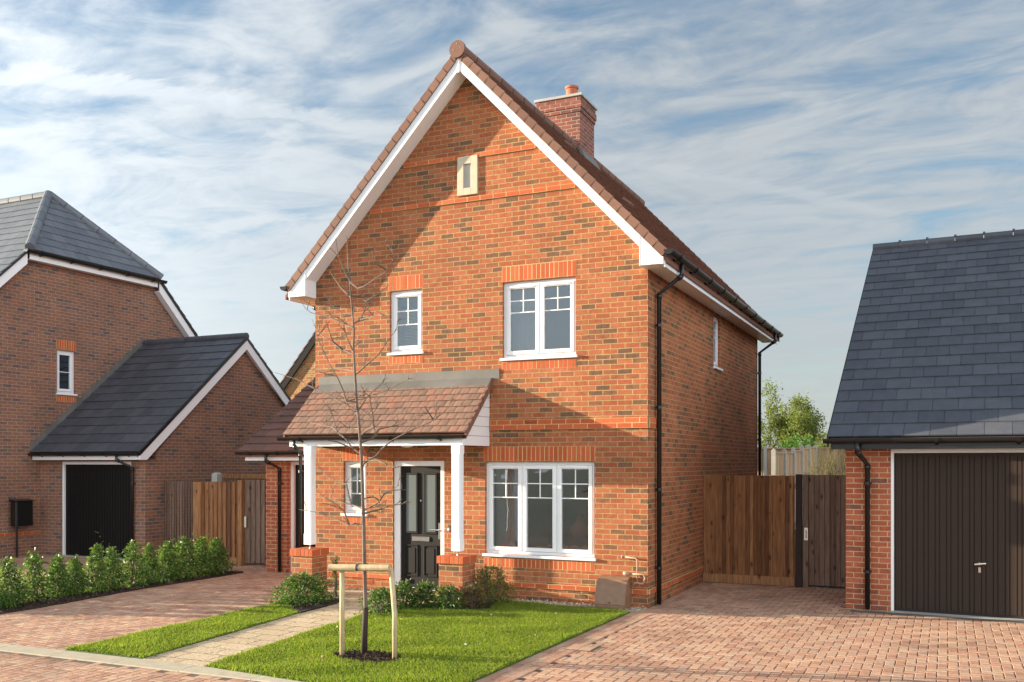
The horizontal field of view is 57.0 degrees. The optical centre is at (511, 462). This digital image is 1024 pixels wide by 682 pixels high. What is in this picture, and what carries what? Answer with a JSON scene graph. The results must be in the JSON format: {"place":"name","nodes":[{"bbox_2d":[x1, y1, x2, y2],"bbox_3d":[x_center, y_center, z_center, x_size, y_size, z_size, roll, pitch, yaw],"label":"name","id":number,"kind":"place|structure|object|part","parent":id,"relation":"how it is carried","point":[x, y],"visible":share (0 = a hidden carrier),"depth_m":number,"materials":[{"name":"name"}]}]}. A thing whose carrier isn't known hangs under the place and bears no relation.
{"place":"outdoors","nodes":[
{"label":"outdoors","id":0,"kind":"place"},
{"bbox_2d":[0,653,254,681],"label":"road","id":1,"kind":"structure","parent":0,"point":[29,671],"depth_m":9.37,"materials":[{"name":"brick"}]},
{"bbox_2d":[0,554,291,649],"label":"driveway","id":2,"kind":"structure","parent":0,"point":[62,626],"depth_m":13.51,"materials":[{"name":"brick"}]},
{"bbox_2d":[164,481,192,556],"bbox_3d":[-7.099,1.218,20.193,1.386,1.643,0.151,0,0,41],"label":"timber fence","id":3,"kind":"object","parent":2,"relation":"on","point":[174,510],"visible":0.62,"depth_m":20.24,"materials":[{"name":"brown wood"}]},
{"bbox_2d":[193,482,204,545],"bbox_3d":[-6.491,1.248,19.634,0.200,1.685,0.200,0,0,25],"label":"fence post","id":4,"kind":"object","parent":2,"relation":"on","point":[199,509],"visible":0.64,"depth_m":19.55,"materials":[{"name":"brown wood"}]},
{"bbox_2d":[205,481,237,565],"bbox_3d":[-5.973,1.238,19.366,0.906,1.703,0.070,0,0,25],"label":"timber fence","id":5,"kind":"object","parent":2,"relation":"on","point":[211,508],"visible":0.75,"depth_m":19.34,"materials":[{"name":"brown wood"}]},
{"bbox_2d":[238,480,244,565],"bbox_3d":[-5.496,1.222,19.141,0.100,1.735,0.100,0,0,25],"label":"fence post","id":6,"kind":"object","parent":2,"relation":"on","point":[241,527],"visible":1,"depth_m":19.10,"materials":[{"name":"brown wood"}]},
{"bbox_2d":[244,480,265,562],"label":"side gate","id":7,"kind":"structure","parent":6,"relation":"attached to","point":[255,521],"depth_m":19.14,"materials":[{"name":"brown wood"}]},
{"bbox_2d":[66,602,297,658],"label":"lawn","id":8,"kind":"structure","parent":0,"point":[111,654],"depth_m":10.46,"materials":[{"name":"green plant"}]},
{"bbox_2d":[234,377,314,572],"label":"garage","id":9,"kind":"structure","parent":0,"point":[280,459],"depth_m":17.99,"materials":[{"name":"red brick"}]},
{"bbox_2d":[296,465,314,547],"bbox_3d":[-3.414,1.060,17.710,1.580,2.040,0.050,0,0,25],"label":"garage door","id":10,"kind":"structure","parent":9,"relation":"in","point":[297,466],"depth_m":17.99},
{"bbox_2d":[144,587,438,665],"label":"path","id":11,"kind":"structure","parent":0,"point":[204,653],"depth_m":11.42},
{"bbox_2d":[328,555,339,596],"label":"garden shrub","id":12,"kind":"object","parent":11,"relation":"on","point":[336,589],"visible":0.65,"depth_m":14.60,"materials":[{"name":"green plant"}]},
{"bbox_2d":[327,586,381,590],"bbox_3d":[-2.648,2.075,15.523,1.474,0.055,0.183,0,0,25],"label":"shingle","id":13,"kind":"object","parent":11,"relation":"on","point":[353,588],"visible":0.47,"depth_m":15.47,"materials":[{"name":"beige gravel"}]},
{"bbox_2d":[205,599,629,681],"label":"lawn","id":14,"kind":"structure","parent":0,"point":[535,653],"depth_m":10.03,"materials":[{"name":"green plant"}]},
{"bbox_2d":[334,651,402,662],"bbox_3d":[-1.563,2.087,10.061,0.580,0.046,0.785,0,0,-37],"label":"planting pit","id":15,"kind":"object","parent":14,"relation":"on","point":[369,656],"visible":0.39,"depth_m":10.04,"materials":[{"name":"brown soil"}]},
{"bbox_2d":[328,564,396,658],"bbox_3d":[-1.569,1.605,10.073,0.777,1.071,0.235,0,0,20],"label":"tree stake","id":16,"kind":"object","parent":15,"relation":"on","point":[342,568],"visible":0.87,"depth_m":9.97,"materials":[{"name":"beige wood"}]},
{"bbox_2d":[331,648,400,661],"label":"bark chips","id":17,"kind":"object","parent":15,"relation":"on","point":[364,656],"visible":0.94,"depth_m":10.02,"materials":[{"name":"brown wood"}]},
{"bbox_2d":[275,236,460,653],"bbox_3d":[-1.692,-0.178,10.221,2.477,4.579,0.830,0,0,42],"label":"young tree","id":18,"kind":"object","parent":15,"relation":"on","point":[364,639],"visible":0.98,"depth_m":10.17,"materials":[{"name":"brown plant"}]},
{"bbox_2d":[0,0,1023,447],"label":"sky","id":19,"kind":"structure","parent":0,"point":[217,141],"materials":[{"name":"blue"}]},
{"bbox_2d":[0,552,1023,681],"bbox_3d":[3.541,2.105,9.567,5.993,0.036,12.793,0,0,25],"label":"driveway","id":20,"kind":"structure","parent":0,"point":[805,609],"depth_m":10.78,"materials":[{"name":"brick"}]},
{"bbox_2d":[59,555,123,559],"bbox_3d":[-9.134,2.101,20.876,2.300,0.038,0.400,0,0,25],"label":"threshold","id":21,"kind":"object","parent":20,"relation":"on","point":[84,556],"visible":0.07,"depth_m":20.91,"materials":[{"name":"concrete"}]},
{"bbox_2d":[0,570,243,613],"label":"planting bed","id":22,"kind":"object","parent":20,"relation":"on","point":[79,599],"visible":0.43,"depth_m":14.68,"materials":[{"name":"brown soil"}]},
{"bbox_2d":[0,580,7,602],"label":"laurel plant","id":23,"kind":"object","parent":22,"relation":"on","point":[1,586],"visible":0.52,"depth_m":13.45,"materials":[{"name":"green plant"}]},
{"bbox_2d":[0,587,32,609],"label":"strap leaf plant","id":24,"kind":"object","parent":22,"relation":"on","point":[12,603],"visible":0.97,"depth_m":13.38,"materials":[{"name":"green plant"}]},
{"bbox_2d":[0,556,34,604],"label":"laurel plant","id":25,"kind":"object","parent":22,"relation":"on","point":[7,579],"visible":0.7,"depth_m":13.72,"materials":[{"name":"green plant"}]},
{"bbox_2d":[16,547,56,602],"bbox_3d":[-7.114,1.724,14.117,0.593,0.921,0.599,0,0,-19],"label":"laurel plant","id":26,"kind":"object","parent":22,"relation":"on","point":[33,585],"visible":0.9,"depth_m":14.05,"materials":[{"name":"green plant"}]},
{"bbox_2d":[40,553,78,597],"bbox_3d":[-7.009,1.777,14.499,0.534,0.799,0.586,0,0,25],"label":"laurel plant","id":27,"kind":"object","parent":22,"relation":"on","point":[56,564],"visible":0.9,"depth_m":14.44,"materials":[{"name":"green plant"}]},
{"bbox_2d":[63,554,92,595],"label":"laurel plant","id":28,"kind":"object","parent":22,"relation":"on","point":[76,570],"visible":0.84,"depth_m":14.74,"materials":[{"name":"green plant"}]},
{"bbox_2d":[81,541,114,592],"bbox_3d":[-6.681,1.740,15.062,0.573,0.967,0.610,0,0,25],"label":"laurel plant","id":29,"kind":"object","parent":22,"relation":"on","point":[98,583],"visible":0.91,"depth_m":15.04,"materials":[{"name":"green plant"}]},
{"bbox_2d":[96,543,130,589],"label":"laurel plant","id":30,"kind":"object","parent":22,"relation":"on","point":[111,560],"visible":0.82,"depth_m":15.37,"materials":[{"name":"green plant"}]},
{"bbox_2d":[118,539,153,587],"bbox_3d":[-6.325,1.742,15.728,0.673,0.946,0.663,0,0,25],"label":"laurel plant","id":31,"kind":"object","parent":22,"relation":"on","point":[137,564],"visible":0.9,"depth_m":15.71,"materials":[{"name":"green plant"}]},
{"bbox_2d":[134,542,165,583],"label":"laurel plant","id":32,"kind":"object","parent":22,"relation":"on","point":[149,555],"visible":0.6,"depth_m":16.08,"materials":[{"name":"green plant"}]},
{"bbox_2d":[153,538,190,581],"bbox_3d":[-6.033,1.759,16.522,0.718,0.869,0.709,0,0,-37],"label":"laurel plant","id":33,"kind":"object","parent":22,"relation":"on","point":[167,559],"visible":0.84,"depth_m":16.44,"materials":[{"name":"green plant"}]},
{"bbox_2d":[170,533,204,578],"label":"laurel plant","id":34,"kind":"object","parent":22,"relation":"on","point":[187,551],"visible":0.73,"depth_m":16.85,"materials":[{"name":"green plant"}]},
{"bbox_2d":[184,534,223,576],"bbox_3d":[-5.721,1.761,17.239,0.749,0.908,0.720,0,0,25],"label":"laurel plant","id":35,"kind":"object","parent":22,"relation":"on","point":[202,551],"visible":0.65,"depth_m":17.19,"materials":[{"name":"green plant"}]},
{"bbox_2d":[201,534,237,574],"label":"laurel plant","id":36,"kind":"object","parent":22,"relation":"on","point":[215,548],"visible":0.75,"depth_m":17.51,"materials":[{"name":"green plant"}]},
{"bbox_2d":[0,643,299,681],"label":"kerb","id":37,"kind":"structure","parent":20,"relation":"on","point":[149,664],"depth_m":9.80,"materials":[{"name":"concrete"}]},
{"bbox_2d":[27,333,290,559],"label":"garage","id":38,"kind":"structure","parent":20,"relation":"on","point":[115,447],"depth_m":21.41,"materials":[{"name":"black tile"}]},
{"bbox_2d":[66,464,129,557],"bbox_3d":[-9.158,1.060,20.842,2.025,2.040,0.102,0,0,25],"label":"garage door","id":39,"kind":"structure","parent":38,"relation":"in","point":[97,495],"depth_m":20.86,"materials":[{"name":"black metal"}]},
{"bbox_2d":[212,472,221,536],"bbox_3d":[-6.316,1.150,20.180,0.150,1.880,0.150,0,0,25],"label":"fence post","id":40,"kind":"object","parent":20,"relation":"on","point":[216,476],"visible":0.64,"depth_m":20.10,"materials":[{"name":"concrete"}]},
{"bbox_2d":[222,474,265,551],"bbox_3d":[-5.283,1.175,21.455,3.406,1.830,0.060,0,0,25],"label":"fence","id":41,"kind":"object","parent":20,"relation":"on","point":[235,478],"visible":0.13,"depth_m":21.98,"materials":[{"name":"brown wood"}]},
{"bbox_2d":[284,594,339,612],"bbox_3d":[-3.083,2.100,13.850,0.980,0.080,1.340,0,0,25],"label":"planting bed","id":42,"kind":"object","parent":20,"relation":"on","point":[299,610],"visible":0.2,"depth_m":13.60,"materials":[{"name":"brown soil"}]},
{"bbox_2d":[265,572,335,607],"bbox_3d":[-3.077,1.871,13.813,0.971,0.572,1.198,0,0,25],"label":"garden shrub","id":43,"kind":"object","parent":42,"relation":"on","point":[303,580],"visible":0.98,"depth_m":13.74,"materials":[{"name":"green plant"}]},
{"bbox_2d":[362,596,502,614],"bbox_3d":[-1.036,2.103,13.467,2.483,0.074,0.889,0,0,-28],"label":"planting bed","id":44,"kind":"object","parent":20,"relation":"on","point":[465,607],"visible":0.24,"depth_m":13.54,"materials":[{"name":"brown wood"}]},
{"bbox_2d":[353,586,405,614],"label":"garden shrub","id":45,"kind":"object","parent":44,"relation":"on","point":[381,597],"visible":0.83,"depth_m":12.95,"materials":[{"name":"green plant"}]},
{"bbox_2d":[386,578,424,608],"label":"garden shrub","id":46,"kind":"object","parent":44,"relation":"on","point":[403,589],"visible":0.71,"depth_m":13.47,"materials":[{"name":"green plant"}]},
{"bbox_2d":[406,579,440,607],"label":"garden shrub","id":47,"kind":"object","parent":44,"relation":"on","point":[422,587],"visible":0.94,"depth_m":13.47,"materials":[{"name":"green plant"}]},
{"bbox_2d":[425,583,469,609],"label":"garden shrub","id":48,"kind":"object","parent":44,"relation":"on","point":[448,591],"visible":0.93,"depth_m":13.29,"materials":[{"name":"green plant"}]},
{"bbox_2d":[461,581,485,609],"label":"garden shrub","id":49,"kind":"object","parent":44,"relation":"on","point":[473,594],"visible":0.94,"depth_m":13.37,"materials":[{"name":"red plant"}]},
{"bbox_2d":[472,564,520,605],"bbox_3d":[-0.335,1.809,13.846,0.920,0.654,0.726,0,0,25],"label":"garden shrub","id":50,"kind":"object","parent":44,"relation":"on","point":[483,573],"visible":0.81,"depth_m":13.80,"materials":[{"name":"green plant"}]},
{"bbox_2d":[514,599,647,612],"bbox_3d":[0.791,2.113,13.746,2.300,0.054,0.520,0,0,25],"label":"gravel margin","id":51,"kind":"object","parent":20,"relation":"on","point":[574,603],"visible":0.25,"depth_m":13.77,"materials":[{"name":"beige gravel"}]},
{"bbox_2d":[502,597,646,612],"bbox_3d":[0.805,2.082,13.748,2.350,0.083,0.569,0,0,25],"label":"shingle","id":52,"kind":"object","parent":51,"relation":"on","point":[635,609],"visible":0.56,"depth_m":13.79,"materials":[{"name":"beige gravel"}]},
{"bbox_2d":[594,575,631,609],"bbox_3d":[1.447,1.862,13.520,0.450,0.456,0.340,0,0,25],"label":"meter box","id":53,"kind":"object","parent":52,"relation":"on","point":[613,591],"visible":0.94,"depth_m":13.44,"materials":[{"name":"brown plastic"}]},
{"bbox_2d":[564,644,600,651],"bbox_3d":[0.793,2.094,10.627,0.320,0.032,0.340,0,0,25],"label":"manhole cover","id":54,"kind":"object","parent":20,"relation":"on","point":[583,647],"visible":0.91,"depth_m":10.60,"materials":[{"name":"concrete"}]},
{"bbox_2d":[475,582,712,681],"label":"edging","id":55,"kind":"object","parent":20,"relation":"on","point":[518,670],"visible":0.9,"depth_m":11.00,"materials":[{"name":"concrete"}]},
{"bbox_2d":[703,475,794,585],"bbox_3d":[4.064,1.148,16.210,1.556,1.864,0.100,0,0,25],"label":"timber fence","id":56,"kind":"object","parent":20,"relation":"on","point":[748,529],"visible":1,"depth_m":16.17,"materials":[{"name":"brown wood"}]},
{"bbox_2d":[795,474,801,587],"bbox_3d":[4.820,1.143,15.839,0.100,1.895,0.100,0,0,25],"label":"fence post","id":57,"kind":"object","parent":20,"relation":"on","point":[798,530],"visible":1,"depth_m":15.79,"materials":[{"name":"brown wood"}]},
{"bbox_2d":[803,474,845,587],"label":"side gate","id":58,"kind":"structure","parent":57,"relation":"attached to","point":[824,530],"depth_m":15.70,"materials":[{"name":"brown wood"}]},
{"bbox_2d":[823,229,1023,618],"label":"garage","id":59,"kind":"structure","parent":20,"relation":"on","point":[926,429],"depth_m":13.33,"materials":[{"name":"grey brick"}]},
{"bbox_2d":[894,452,1023,618],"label":"garage door","id":60,"kind":"structure","parent":59,"relation":"in","point":[959,517],"depth_m":12.90,"materials":[{"name":"brown metal"}]},
{"bbox_2d":[850,610,1023,623],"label":"drain channel","id":61,"kind":"object","parent":20,"relation":"on","point":[937,616],"visible":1,"depth_m":12.74,"materials":[{"name":"grey metal"}]},
{"bbox_2d":[889,609,1023,621],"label":"threshold","id":62,"kind":"object","parent":20,"relation":"on","point":[963,616],"visible":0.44,"depth_m":12.84,"materials":[{"name":"concrete"}]},
{"bbox_2d":[802,526,802,556],"bbox_3d":[7.461,2.093,29.016,21.000,0.006,15.400,0,0,25],"label":"garden","id":63,"kind":"object","parent":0,"point":[802,541],"depth_m":24.99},
{"bbox_2d":[766,444,816,525],"bbox_3d":[8.895,0.715,29.808,0.120,2.750,10.980,0,0,25],"label":"garden fence","id":64,"kind":"object","parent":63,"relation":"on","point":[784,462],"visible":0.23,"depth_m":29.69,"materials":[{"name":"wood"}]},
{"bbox_2d":[797,439,845,488],"bbox_3d":[8.962,0.716,25.115,2.682,2.750,0.943,0,0,25],"label":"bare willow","id":65,"kind":"object","parent":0,"point":[827,466],"visible":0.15,"depth_m":25.30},
{"label":"ground","id":66,"kind":"structure","parent":0,"visible":0},
{"bbox_2d":[0,190,197,557],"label":"neighbouring house","id":67,"kind":"structure","parent":66,"relation":"on","point":[85,303],"depth_m":22.06,"materials":[{"name":"brown brick"}]},
{"bbox_2d":[9,499,34,557],"bbox_3d":[-10.835,1.458,20.853,0.230,1.305,0.470,0,0,25],"label":"utility cabinet","id":68,"kind":"object","parent":67,"relation":"attached to","point":[21,512],"visible":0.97,"depth_m":20.74,"materials":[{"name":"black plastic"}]},
{"bbox_3d":[-10.753,1.125,20.815,0.012,0.510,0.390,0,0,25],"label":"cabinet door","id":69,"kind":"part","parent":68,"relation":"part of","materials":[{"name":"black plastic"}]},
{"bbox_2d":[56,350,77,395],"bbox_3d":[-10.509,-2.105,22.167,0.170,1.050,0.570,0,0,25],"label":"window","id":70,"kind":"structure","parent":67,"relation":"in","point":[70,391],"depth_m":22.31,"materials":[{"name":"white plastic"}]},
{"bbox_2d":[280,331,314,399],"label":"distant house","id":71,"kind":"structure","parent":66,"relation":"on","point":[292,387],"depth_m":31.49,"materials":[{"name":"orange brick"}]},
{"bbox_2d":[276,40,783,607],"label":"detached house","id":72,"kind":"structure","parent":66,"relation":"on","point":[630,384],"depth_m":14.70,"materials":[{"name":"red brick"}]},
{"bbox_2d":[341,461,367,516],"bbox_3d":[-2.583,0.433,15.635,0.510,0.905,0.170,0,0,25],"label":"window","id":73,"kind":"structure","parent":72,"relation":"in","point":[349,465],"depth_m":15.69,"materials":[{"name":"white plastic"}]},
{"bbox_2d":[387,289,423,355],"bbox_3d":[-1.693,-2.257,15.224,0.670,1.045,0.170,0,0,25],"label":"window","id":74,"kind":"structure","parent":72,"relation":"in","point":[396,349],"depth_m":15.26,"materials":[{"name":"white plastic"}]},
{"bbox_2d":[404,298,417,345],"bbox_3d":[-1.557,-2.305,15.519,0.510,0.930,0.030,0,0,25],"label":"slatted blind","id":75,"kind":"object","parent":72,"relation":"attached to","point":[410,323],"visible":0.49,"depth_m":15.57,"materials":[{"name":"white plastic"}]},
{"bbox_2d":[401,466,440,587],"bbox_3d":[-1.466,1.030,15.151,0.745,1.940,0.123,0,0,25],"label":"front door","id":76,"kind":"structure","parent":72,"relation":"in","point":[420,520],"depth_m":15.16,"materials":[{"name":"black wood"}]},
{"bbox_2d":[496,469,514,546],"bbox_3d":[-0.103,0.715,14.886,0.320,1.850,0.060,0,0,25],"label":"curtain","id":77,"kind":"object","parent":72,"relation":"hanging from","point":[505,521],"visible":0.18,"depth_m":14.88,"materials":[{"name":"grey fabric"}]},
{"bbox_2d":[512,288,534,350],"bbox_3d":[0.186,-1.725,14.774,0.400,2.130,0.060,0,0,25],"label":"curtain","id":78,"kind":"object","parent":72,"relation":"hanging from","point":[523,331],"depth_m":14.78,"materials":[{"name":"grey fabric"}]},
{"bbox_2d":[500,277,577,360],"bbox_3d":[0.417,-2.157,14.249,1.260,1.205,0.170,0,0,25],"label":"window","id":79,"kind":"structure","parent":72,"relation":"in","point":[540,352],"depth_m":14.26,"materials":[{"name":"white plastic"}]},
{"bbox_2d":[482,462,595,560],"bbox_3d":[0.413,0.718,14.251,1.850,1.455,0.170,0,0,25],"label":"window","id":80,"kind":"structure","parent":72,"relation":"in","point":[557,468],"depth_m":14.25,"materials":[{"name":"white plastic"}]},
{"bbox_2d":[528,535,550,547],"bbox_3d":[0.486,1.571,14.994,0.420,0.881,0.430,0,0,20],"label":"dining chair","id":81,"kind":"object","parent":72,"relation":"on","point":[538,541],"visible":0.21,"depth_m":14.79,"materials":[{"name":"grey fabric"}]},
{"bbox_2d":[545,535,588,542],"bbox_3d":[1.121,1.630,15.533,1.400,0.760,0.900,0,0,25],"label":"dining table","id":82,"kind":"object","parent":72,"relation":"on","point":[566,539],"visible":0.02,"depth_m":15.54,"materials":[{"name":"grey wood"}]},
{"bbox_2d":[570,516,588,537],"bbox_3d":[1.103,1.060,15.375,0.300,0.380,0.300,0,0,25],"label":"vase","id":83,"kind":"object","parent":82,"relation":"on","point":[579,526],"visible":0.91,"depth_m":15.27,"materials":[{"name":"ceramic"}]},
{"bbox_2d":[567,536,588,549],"bbox_3d":[1.142,1.571,14.746,0.420,0.881,0.430,0,0,30],"label":"dining chair","id":84,"kind":"object","parent":72,"relation":"on","point":[579,542],"visible":0.21,"depth_m":14.55,"materials":[{"name":"grey fabric"}]},
{"bbox_2d":[713,316,722,370],"bbox_3d":[3.782,-2.227,17.574,0.170,1.005,0.640,0,0,25],"label":"window","id":85,"kind":"structure","parent":72,"relation":"in","point":[715,366],"depth_m":17.76,"materials":[{"name":"white plastic"}]},
{"bbox_2d":[761,377,795,447],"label":"tall tree","id":86,"kind":"object","parent":66,"relation":"on","point":[779,421],"visible":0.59,"depth_m":61.74,"materials":[{"name":"green plant"}]},
{"bbox_2d":[761,401,807,447],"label":"tall tree","id":87,"kind":"object","parent":66,"relation":"on","point":[781,406],"visible":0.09,"depth_m":66.17,"materials":[{"name":"green plant"}]},
{"bbox_2d":[774,433,821,447],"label":"tall tree","id":88,"kind":"object","parent":66,"relation":"on","point":[794,444],"visible":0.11,"depth_m":55.09,"materials":[{"name":"green plant"}]},
{"bbox_2d":[777,390,829,446],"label":"tall tree","id":89,"kind":"object","parent":66,"relation":"on","point":[800,426],"visible":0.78,"depth_m":60.05,"materials":[{"name":"green plant"}]},
{"bbox_2d":[761,446,845,475],"bbox_3d":[11.417,0.715,35.759,14.646,2.750,0.120,0,0,25],"label":"boundary fence","id":90,"kind":"object","parent":66,"relation":"on","point":[765,460],"visible":0.04,"depth_m":35.70,"materials":[{"name":"wood"}]},
{"bbox_2d":[814,431,830,447],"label":"tall tree","id":91,"kind":"object","parent":66,"relation":"on","point":[822,445],"visible":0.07,"depth_m":58.28,"materials":[{"name":"green plant"}]}
]}

